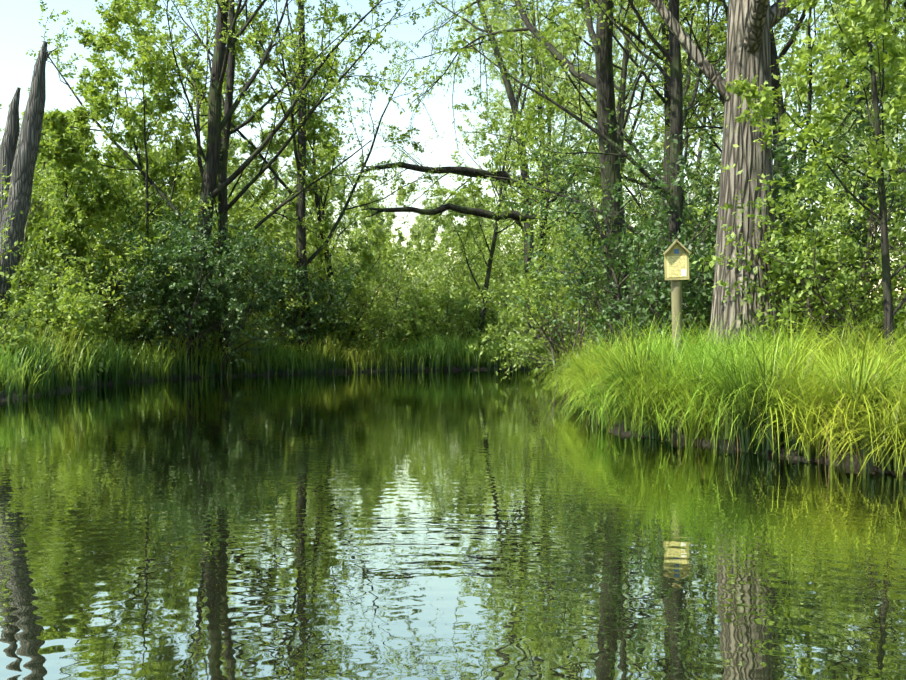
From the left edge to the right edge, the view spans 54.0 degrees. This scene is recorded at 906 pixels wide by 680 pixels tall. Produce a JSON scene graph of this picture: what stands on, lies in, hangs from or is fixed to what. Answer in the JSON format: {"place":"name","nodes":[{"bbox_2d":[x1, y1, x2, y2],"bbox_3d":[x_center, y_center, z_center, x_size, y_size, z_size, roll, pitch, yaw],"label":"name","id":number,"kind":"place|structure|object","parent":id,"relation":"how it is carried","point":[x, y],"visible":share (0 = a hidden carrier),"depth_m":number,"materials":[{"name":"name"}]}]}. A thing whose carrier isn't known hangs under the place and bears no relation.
{"place":"outdoors","nodes":[
{"label":"outdoors","id":0,"kind":"place"},
{"bbox_2d":[23,161,138,287],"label":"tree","id":1,"kind":"object","parent":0,"point":[36,172],"depth_m":21.60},
{"bbox_2d":[0,313,882,400],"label":"grass","id":2,"kind":"structure","parent":0,"point":[52,368],"depth_m":20.43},
{"bbox_2d":[0,369,905,679],"bbox_3d":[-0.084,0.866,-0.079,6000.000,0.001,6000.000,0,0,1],"label":"water","id":3,"kind":"structure","parent":0,"point":[436,525],"depth_m":3.80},
{"bbox_2d":[0,364,905,474],"bbox_3d":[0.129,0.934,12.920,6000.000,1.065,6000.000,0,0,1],"label":"ground","id":4,"kind":"structure","parent":0,"point":[856,463],"depth_m":8.48,"materials":[{"name":"soil"}]},
{"bbox_2d":[0,215,42,312],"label":"shrub","id":5,"kind":"object","parent":4,"relation":"on","point":[29,216],"visible":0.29,"depth_m":16.28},
{"bbox_2d":[0,41,60,332],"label":"dead snag","id":6,"kind":"object","parent":4,"relation":"on","point":[19,161],"visible":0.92,"depth_m":16.44,"materials":[{"name":"wood"}]},
{"bbox_2d":[0,270,63,365],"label":"undergrowth","id":7,"kind":"object","parent":4,"relation":"on","point":[16,332],"depth_m":14.08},
{"bbox_2d":[0,165,68,351],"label":"shrub","id":8,"kind":"object","parent":4,"relation":"on","point":[21,242],"depth_m":14.62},
{"bbox_2d":[19,110,78,235],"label":"tree","id":9,"kind":"object","parent":4,"relation":"on","point":[42,158],"depth_m":26.32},
{"bbox_2d":[0,105,109,343],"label":"tree","id":10,"kind":"object","parent":4,"relation":"on","point":[57,252],"depth_m":18.61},
{"bbox_2d":[3,257,114,355],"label":"undergrowth","id":11,"kind":"object","parent":4,"relation":"on","point":[95,329],"depth_m":17.69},
{"bbox_2d":[0,260,122,380],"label":"undergrowth","id":12,"kind":"object","parent":4,"relation":"on","point":[81,308],"depth_m":16.34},
{"bbox_2d":[10,103,127,314],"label":"tree","id":13,"kind":"object","parent":4,"relation":"on","point":[59,129],"depth_m":20.05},
{"bbox_2d":[19,256,135,344],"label":"undergrowth","id":14,"kind":"object","parent":4,"relation":"on","point":[97,301],"depth_m":20.34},
{"bbox_2d":[17,111,139,273],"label":"tree","id":15,"kind":"object","parent":4,"relation":"on","point":[48,189],"depth_m":22.96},
{"bbox_2d":[34,78,128,317],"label":"tree","id":16,"kind":"object","parent":4,"relation":"on","point":[112,84],"depth_m":23.42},
{"bbox_2d":[0,124,174,255],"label":"tree","id":17,"kind":"object","parent":4,"relation":"on","point":[133,152],"depth_m":26.78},
{"bbox_2d":[24,181,153,315],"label":"shrub","id":18,"kind":"object","parent":4,"relation":"on","point":[90,238],"depth_m":22.50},
{"bbox_2d":[14,135,183,338],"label":"shrub","id":19,"kind":"object","parent":4,"relation":"on","point":[139,251],"depth_m":19.66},
{"bbox_2d":[20,177,201,320],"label":"shrub","id":20,"kind":"object","parent":4,"relation":"on","point":[113,204],"depth_m":21.25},
{"bbox_2d":[44,131,212,328],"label":"tree","id":21,"kind":"object","parent":4,"relation":"on","point":[151,202],"depth_m":26.24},
{"bbox_2d":[94,305,175,350],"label":"undergrowth","id":22,"kind":"object","parent":4,"relation":"on","point":[118,330],"depth_m":21.66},
{"bbox_2d":[102,127,168,304],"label":"tree","id":23,"kind":"object","parent":4,"relation":"on","point":[163,148],"depth_m":34.49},
{"bbox_2d":[32,137,249,315],"bbox_3d":[-8.941,-2.700,25.325,6.182,6.591,9.323,0,0,1],"label":"tree","id":24,"kind":"object","parent":4,"relation":"on","point":[143,208],"depth_m":23.82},
{"bbox_2d":[67,0,226,328],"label":"tree","id":25,"kind":"object","parent":4,"relation":"on","point":[123,12],"depth_m":20.63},
{"bbox_2d":[74,26,239,327],"bbox_3d":[-8.280,-3.955,25.209,4.504,9.255,3.851,0,0,1],"label":"tree","id":26,"kind":"object","parent":4,"relation":"on","point":[97,77],"depth_m":24.71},
{"bbox_2d":[61,222,258,359],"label":"shrub","id":27,"kind":"object","parent":4,"relation":"on","point":[155,325],"depth_m":20.04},
{"bbox_2d":[35,131,316,312],"bbox_3d":[-11.553,-3.654,33.026,13.096,8.660,9.670,0,0,1],"label":"tree","id":28,"kind":"object","parent":4,"relation":"on","point":[228,193],"depth_m":31.95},
{"bbox_2d":[85,181,267,360],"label":"shrub","id":29,"kind":"object","parent":4,"relation":"on","point":[187,238],"depth_m":19.56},
{"bbox_2d":[95,281,257,362],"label":"undergrowth","id":30,"kind":"object","parent":4,"relation":"on","point":[129,329],"depth_m":20.01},
{"bbox_2d":[86,121,290,303],"bbox_3d":[-11.498,-3.742,35.291,12.871,10.746,8.153,0,0,1],"label":"tree","id":31,"kind":"object","parent":4,"relation":"on","point":[192,160],"depth_m":36.67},
{"bbox_2d":[105,168,294,333],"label":"shrub","id":32,"kind":"object","parent":4,"relation":"on","point":[248,213],"depth_m":30.87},
{"bbox_2d":[110,219,305,375],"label":"shrub","id":33,"kind":"object","parent":4,"relation":"on","point":[249,245],"depth_m":20.56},
{"bbox_2d":[103,154,318,356],"bbox_3d":[-6.646,-2.153,24.111,6.155,6.213,4.636,0,0,1],"label":"shrub","id":34,"kind":"object","parent":4,"relation":"on","point":[233,216],"depth_m":23.80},
{"bbox_2d":[116,122,311,250],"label":"tree","id":35,"kind":"object","parent":4,"relation":"on","point":[228,191],"depth_m":32.73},
{"bbox_2d":[187,137,248,260],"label":"tree","id":36,"kind":"object","parent":4,"relation":"on","point":[232,149],"depth_m":35.99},
{"bbox_2d":[0,0,449,372],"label":"tree","id":37,"kind":"object","parent":4,"relation":"on","point":[209,171],"depth_m":20.84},
{"bbox_2d":[191,97,277,219],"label":"tree","id":38,"kind":"object","parent":4,"relation":"on","point":[195,143],"depth_m":43.87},
{"bbox_2d":[163,161,310,306],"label":"shrub","id":39,"kind":"object","parent":4,"relation":"on","point":[254,210],"depth_m":31.99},
{"bbox_2d":[164,5,310,280],"bbox_3d":[-6.391,-4.633,25.940,4.579,10.666,4.436,0,0,1],"label":"tree","id":40,"kind":"object","parent":4,"relation":"on","point":[257,99],"depth_m":25.67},
{"bbox_2d":[202,288,276,355],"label":"undergrowth","id":41,"kind":"object","parent":4,"relation":"on","point":[244,327],"depth_m":23.54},
{"bbox_2d":[210,287,301,349],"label":"undergrowth","id":42,"kind":"object","parent":4,"relation":"on","point":[275,334],"depth_m":24.36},
{"bbox_2d":[227,128,309,319],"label":"tree","id":43,"kind":"object","parent":4,"relation":"on","point":[278,198],"depth_m":31.77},
{"bbox_2d":[62,0,476,354],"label":"tree","id":44,"kind":"object","parent":4,"relation":"on","point":[300,229],"depth_m":24.81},
{"bbox_2d":[118,0,432,372],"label":"tree","id":45,"kind":"object","parent":4,"relation":"on","point":[326,65],"depth_m":21.20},
{"bbox_2d":[232,195,356,333],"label":"shrub","id":46,"kind":"object","parent":4,"relation":"on","point":[330,244],"depth_m":33.55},
{"bbox_2d":[229,38,391,334],"bbox_3d":[-4.441,-4.341,27.058,5.215,10.254,5.329,0,0,1],"label":"tree","id":47,"kind":"object","parent":4,"relation":"on","point":[311,124],"depth_m":26.31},
{"bbox_2d":[254,240,366,359],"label":"shrub","id":48,"kind":"object","parent":4,"relation":"on","point":[299,273],"depth_m":23.93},
{"bbox_2d":[185,195,446,336],"bbox_3d":[-5.084,-2.138,30.506,10.078,6.616,10.557,0,0,1],"label":"shrub","id":49,"kind":"object","parent":4,"relation":"on","point":[294,252],"depth_m":31.09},
{"bbox_2d":[229,199,407,335],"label":"shrub","id":50,"kind":"object","parent":4,"relation":"on","point":[338,265],"depth_m":27.19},
{"bbox_2d":[263,114,373,221],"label":"tree","id":51,"kind":"object","parent":4,"relation":"on","point":[336,187],"depth_m":59.52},
{"bbox_2d":[286,129,354,298],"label":"tree","id":52,"kind":"object","parent":4,"relation":"on","point":[337,173],"depth_m":43.51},
{"bbox_2d":[233,197,411,335],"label":"shrub","id":53,"kind":"object","parent":4,"relation":"on","point":[353,283],"depth_m":32.70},
{"bbox_2d":[229,191,418,351],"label":"shrub","id":54,"kind":"object","parent":4,"relation":"on","point":[289,256],"depth_m":24.69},
{"bbox_2d":[283,304,368,355],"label":"undergrowth","id":55,"kind":"object","parent":4,"relation":"on","point":[333,337],"depth_m":24.66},
{"bbox_2d":[245,216,411,338],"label":"shrub","id":56,"kind":"object","parent":4,"relation":"on","point":[341,268],"depth_m":27.12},
{"bbox_2d":[270,264,415,353],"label":"shrub","id":57,"kind":"object","parent":4,"relation":"on","point":[382,296],"depth_m":25.04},
{"bbox_2d":[246,136,447,327],"bbox_3d":[-5.441,-3.878,38.169,11.113,9.084,10.952,0,0,1],"label":"tree","id":58,"kind":"object","parent":4,"relation":"on","point":[395,171],"depth_m":36.08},
{"bbox_2d":[288,302,414,353],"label":"undergrowth","id":59,"kind":"object","parent":4,"relation":"on","point":[375,331],"depth_m":25.94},
{"bbox_2d":[256,162,468,332],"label":"shrub","id":60,"kind":"object","parent":4,"relation":"on","point":[392,235],"depth_m":37.21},
{"bbox_2d":[349,182,401,334],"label":"tree","id":61,"kind":"object","parent":4,"relation":"on","point":[368,186],"depth_m":51.61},
{"bbox_2d":[338,183,416,270],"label":"tree","id":62,"kind":"object","parent":4,"relation":"on","point":[400,191],"depth_m":57.15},
{"bbox_2d":[309,154,458,343],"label":"shrub","id":63,"kind":"object","parent":4,"relation":"on","point":[388,244],"depth_m":30.14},
{"bbox_2d":[356,251,418,338],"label":"bush","id":64,"kind":"object","parent":4,"relation":"on","point":[387,305],"depth_m":47.53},
{"bbox_2d":[309,197,474,337],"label":"shrub","id":65,"kind":"object","parent":4,"relation":"on","point":[427,275],"depth_m":32.18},
{"bbox_2d":[390,223,427,299],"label":"tree","id":66,"kind":"object","parent":4,"relation":"on","point":[401,238],"depth_m":62.57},
{"bbox_2d":[379,243,457,331],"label":"bush","id":67,"kind":"object","parent":4,"relation":"on","point":[416,280],"depth_m":46.45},
{"bbox_2d":[387,288,465,348],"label":"shrub","id":68,"kind":"object","parent":4,"relation":"on","point":[418,326],"depth_m":27.15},
{"bbox_2d":[399,186,454,322],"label":"tree","id":69,"kind":"object","parent":4,"relation":"on","point":[431,205],"depth_m":54.11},
{"bbox_2d":[295,0,581,339],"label":"tree","id":70,"kind":"object","parent":4,"relation":"on","point":[475,172],"depth_m":28.50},
{"bbox_2d":[404,291,474,337],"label":"shrub","id":71,"kind":"object","parent":4,"relation":"on","point":[437,322],"depth_m":29.78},
{"bbox_2d":[322,192,575,331],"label":"shrub","id":72,"kind":"object","parent":4,"relation":"on","point":[457,244],"depth_m":37.94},
{"bbox_2d":[416,188,491,296],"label":"tree","id":73,"kind":"object","parent":4,"relation":"on","point":[464,198],"depth_m":49.54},
{"bbox_2d":[409,272,508,350],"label":"undergrowth","id":74,"kind":"object","parent":4,"relation":"on","point":[458,316],"depth_m":27.79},
{"bbox_2d":[401,201,551,324],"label":"shrub","id":75,"kind":"object","parent":4,"relation":"on","point":[461,258],"depth_m":35.65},
{"bbox_2d":[454,193,500,276],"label":"tree","id":76,"kind":"object","parent":4,"relation":"on","point":[480,194],"visible":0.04,"depth_m":55.10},
{"bbox_2d":[397,257,562,342],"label":"shrub","id":77,"kind":"object","parent":4,"relation":"on","point":[501,300],"depth_m":28.83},
{"bbox_2d":[387,217,578,341],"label":"shrub","id":78,"kind":"object","parent":4,"relation":"on","point":[496,274],"depth_m":32.21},
{"bbox_2d":[416,217,561,343],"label":"shrub","id":79,"kind":"object","parent":4,"relation":"on","point":[515,230],"depth_m":32.93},
{"bbox_2d":[458,276,526,343],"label":"undergrowth","id":80,"kind":"object","parent":4,"relation":"on","point":[486,317],"depth_m":28.25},
{"bbox_2d":[430,23,573,347],"bbox_3d":[1.529,-4.521,27.866,4.786,10.848,3.884,0,0,1],"label":"tree","id":81,"kind":"object","parent":4,"relation":"on","point":[530,107],"depth_m":27.85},
{"bbox_2d":[429,0,595,247],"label":"tree","id":82,"kind":"object","parent":4,"relation":"on","point":[490,117],"depth_m":59.64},
{"bbox_2d":[458,303,575,365],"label":"undergrowth","id":83,"kind":"object","parent":4,"relation":"on","point":[548,356],"depth_m":26.98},
{"bbox_2d":[465,144,587,273],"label":"shrub","id":84,"kind":"object","parent":4,"relation":"on","point":[516,194],"depth_m":38.46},
{"bbox_2d":[439,0,630,252],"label":"tree","id":85,"kind":"object","parent":4,"relation":"on","point":[495,97],"depth_m":45.75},
{"bbox_2d":[455,208,630,321],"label":"shrub","id":86,"kind":"object","parent":4,"relation":"on","point":[508,252],"depth_m":33.66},
{"bbox_2d":[498,247,602,351],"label":"shrub","id":87,"kind":"object","parent":4,"relation":"on","point":[516,281],"depth_m":28.14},
{"bbox_2d":[425,182,688,316],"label":"shrub","id":88,"kind":"object","parent":4,"relation":"on","point":[486,248],"depth_m":35.54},
{"bbox_2d":[346,0,774,350],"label":"tree","id":89,"kind":"object","parent":4,"relation":"on","point":[602,83],"depth_m":17.03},
{"bbox_2d":[486,3,636,252],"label":"tree","id":90,"kind":"object","parent":4,"relation":"on","point":[508,111],"depth_m":62.55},
{"bbox_2d":[481,227,648,332],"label":"shrub","id":91,"kind":"object","parent":4,"relation":"on","point":[520,256],"depth_m":31.96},
{"bbox_2d":[453,0,698,298],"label":"tree","id":92,"kind":"object","parent":4,"relation":"on","point":[464,26],"depth_m":32.64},
{"bbox_2d":[450,203,708,380],"bbox_3d":[2.937,-1.053,18.600,6.055,4.159,6.416,0,0,1],"label":"shrub","id":93,"kind":"object","parent":4,"relation":"on","point":[493,290],"depth_m":19.57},
{"bbox_2d":[458,186,709,384],"bbox_3d":[2.727,-0.941,17.719,5.283,4.163,4.971,0,0,1],"label":"shrub","id":94,"kind":"object","parent":4,"relation":"on","point":[524,348],"depth_m":17.12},
{"bbox_2d":[538,0,656,253],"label":"tree","id":95,"kind":"object","parent":4,"relation":"on","point":[616,69],"depth_m":40.48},
{"bbox_2d":[494,154,710,326],"bbox_3d":[5.330,-3.027,35.181,9.080,7.851,9.005,0,0,1],"label":"shrub","id":96,"kind":"object","parent":4,"relation":"on","point":[597,193],"depth_m":33.05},
{"bbox_2d":[503,172,712,257],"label":"shrub","id":97,"kind":"object","parent":4,"relation":"on","point":[599,234],"depth_m":37.70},
{"bbox_2d":[501,0,726,308],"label":"tree","id":98,"kind":"object","parent":4,"relation":"on","point":[593,147],"depth_m":21.65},
{"bbox_2d":[418,0,819,335],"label":"tree","id":99,"kind":"object","parent":4,"relation":"on","point":[622,122],"depth_m":28.55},
{"bbox_2d":[520,171,717,365],"bbox_3d":[4.188,-1.571,20.900,5.444,4.868,5.361,0,0,1],"label":"shrub","id":100,"kind":"object","parent":4,"relation":"on","point":[551,225],"depth_m":20.23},
{"bbox_2d":[417,0,821,330],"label":"tree","id":101,"kind":"object","parent":4,"relation":"on","point":[677,116],"depth_m":14.92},
{"bbox_2d":[536,164,710,316],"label":"tree","id":102,"kind":"object","parent":4,"relation":"on","point":[598,177],"depth_m":33.43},
{"bbox_2d":[548,186,708,281],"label":"shrub","id":103,"kind":"object","parent":4,"relation":"on","point":[593,226],"depth_m":34.44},
{"bbox_2d":[551,0,720,259],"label":"tree","id":104,"kind":"object","parent":4,"relation":"on","point":[630,71],"depth_m":36.54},
{"bbox_2d":[557,9,724,222],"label":"tree","id":105,"kind":"object","parent":4,"relation":"on","point":[660,105],"depth_m":58.17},
{"bbox_2d":[490,0,812,324],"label":"tree","id":106,"kind":"object","parent":4,"relation":"on","point":[560,98],"depth_m":19.24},
{"bbox_2d":[496,99,808,371],"bbox_3d":[3.604,-1.573,14.635,5.820,4.615,5.109,0,0,1],"label":"shrub","id":107,"kind":"object","parent":4,"relation":"on","point":[594,238],"depth_m":14.35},
{"bbox_2d":[633,187,716,256],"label":"shrub","id":108,"kind":"object","parent":4,"relation":"on","point":[688,209],"depth_m":38.38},
{"bbox_2d":[662,239,690,353],"bbox_3d":[2.752,-0.158,10.885,0.328,2.130,0.231,-2,1,7],"label":"birdhouse","id":109,"kind":"object","parent":4,"relation":"on","point":[676,253],"visible":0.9,"depth_m":10.83,"materials":[{"name":"yellow wood"}]},
{"bbox_2d":[582,213,800,353],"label":"shrub","id":110,"kind":"object","parent":4,"relation":"on","point":[695,300],"depth_m":12.72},
{"bbox_2d":[508,137,875,352],"bbox_3d":[3.741,-1.180,16.003,5.635,4.798,6.310,0,0,1],"label":"shrub","id":111,"kind":"object","parent":4,"relation":"on","point":[630,241],"depth_m":15.16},
{"bbox_2d":[579,8,814,225],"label":"tree","id":112,"kind":"object","parent":4,"relation":"on","point":[782,75],"depth_m":47.43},
{"bbox_2d":[514,291,905,479],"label":"bank grass","id":113,"kind":"structure","parent":4,"relation":"on","point":[735,378],"depth_m":7.31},
{"bbox_2d":[643,0,785,268],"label":"tree","id":114,"kind":"object","parent":4,"relation":"on","point":[719,136],"depth_m":36.01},
{"bbox_2d":[524,86,905,341],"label":"shrub","id":115,"kind":"object","parent":4,"relation":"on","point":[681,179],"depth_m":13.02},
{"bbox_2d":[625,0,905,334],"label":"tree","id":116,"kind":"object","parent":4,"relation":"on","point":[775,69],"depth_m":16.19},
{"bbox_2d":[649,0,905,350],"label":"tree","id":117,"kind":"object","parent":4,"relation":"on","point":[751,24],"depth_m":11.65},
{"bbox_2d":[686,95,905,339],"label":"shrub","id":118,"kind":"object","parent":4,"relation":"on","point":[805,103],"depth_m":12.79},
{"bbox_2d":[686,157,905,355],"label":"shrub","id":119,"kind":"object","parent":4,"relation":"on","point":[775,270],"depth_m":10.92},
{"bbox_2d":[689,29,905,346],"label":"shrub","id":120,"kind":"object","parent":4,"relation":"on","point":[814,218],"depth_m":11.59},
{"bbox_2d":[702,3,905,217],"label":"tree","id":121,"kind":"object","parent":4,"relation":"on","point":[817,39],"depth_m":54.82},
{"bbox_2d":[704,29,905,225],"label":"tree","id":122,"kind":"object","parent":4,"relation":"on","point":[843,51],"depth_m":16.67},
{"bbox_2d":[705,39,905,330],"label":"shrub","id":123,"kind":"object","parent":4,"relation":"on","point":[854,141],"depth_m":13.94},
{"bbox_2d":[721,0,905,357],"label":"tree","id":124,"kind":"object","parent":4,"relation":"on","point":[860,31],"depth_m":9.18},
{"bbox_2d":[782,1,900,230],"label":"tree","id":125,"kind":"object","parent":4,"relation":"on","point":[799,36],"depth_m":53.66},
{"bbox_2d":[790,7,905,298],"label":"tree","id":126,"kind":"object","parent":4,"relation":"on","point":[837,52],"depth_m":36.04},
{"bbox_2d":[791,0,905,283],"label":"tree","id":127,"kind":"object","parent":4,"relation":"on","point":[818,10],"depth_m":30.89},
{"bbox_2d":[793,0,905,238],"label":"tree","id":128,"kind":"object","parent":4,"relation":"on","point":[889,140],"depth_m":39.99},
{"bbox_2d":[825,0,905,242],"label":"tree","id":129,"kind":"object","parent":4,"relation":"on","point":[865,128],"depth_m":43.08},
{"bbox_2d":[844,113,905,327],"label":"shrub","id":130,"kind":"object","parent":4,"relation":"on","point":[863,221],"depth_m":11.96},
{"bbox_2d":[856,1,905,79],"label":"tree","id":131,"kind":"object","parent":4,"relation":"on","point":[902,14],"depth_m":15.42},
{"bbox_2d":[0,0,905,337],"label":"sky","id":132,"kind":"structure","parent":0,"point":[21,32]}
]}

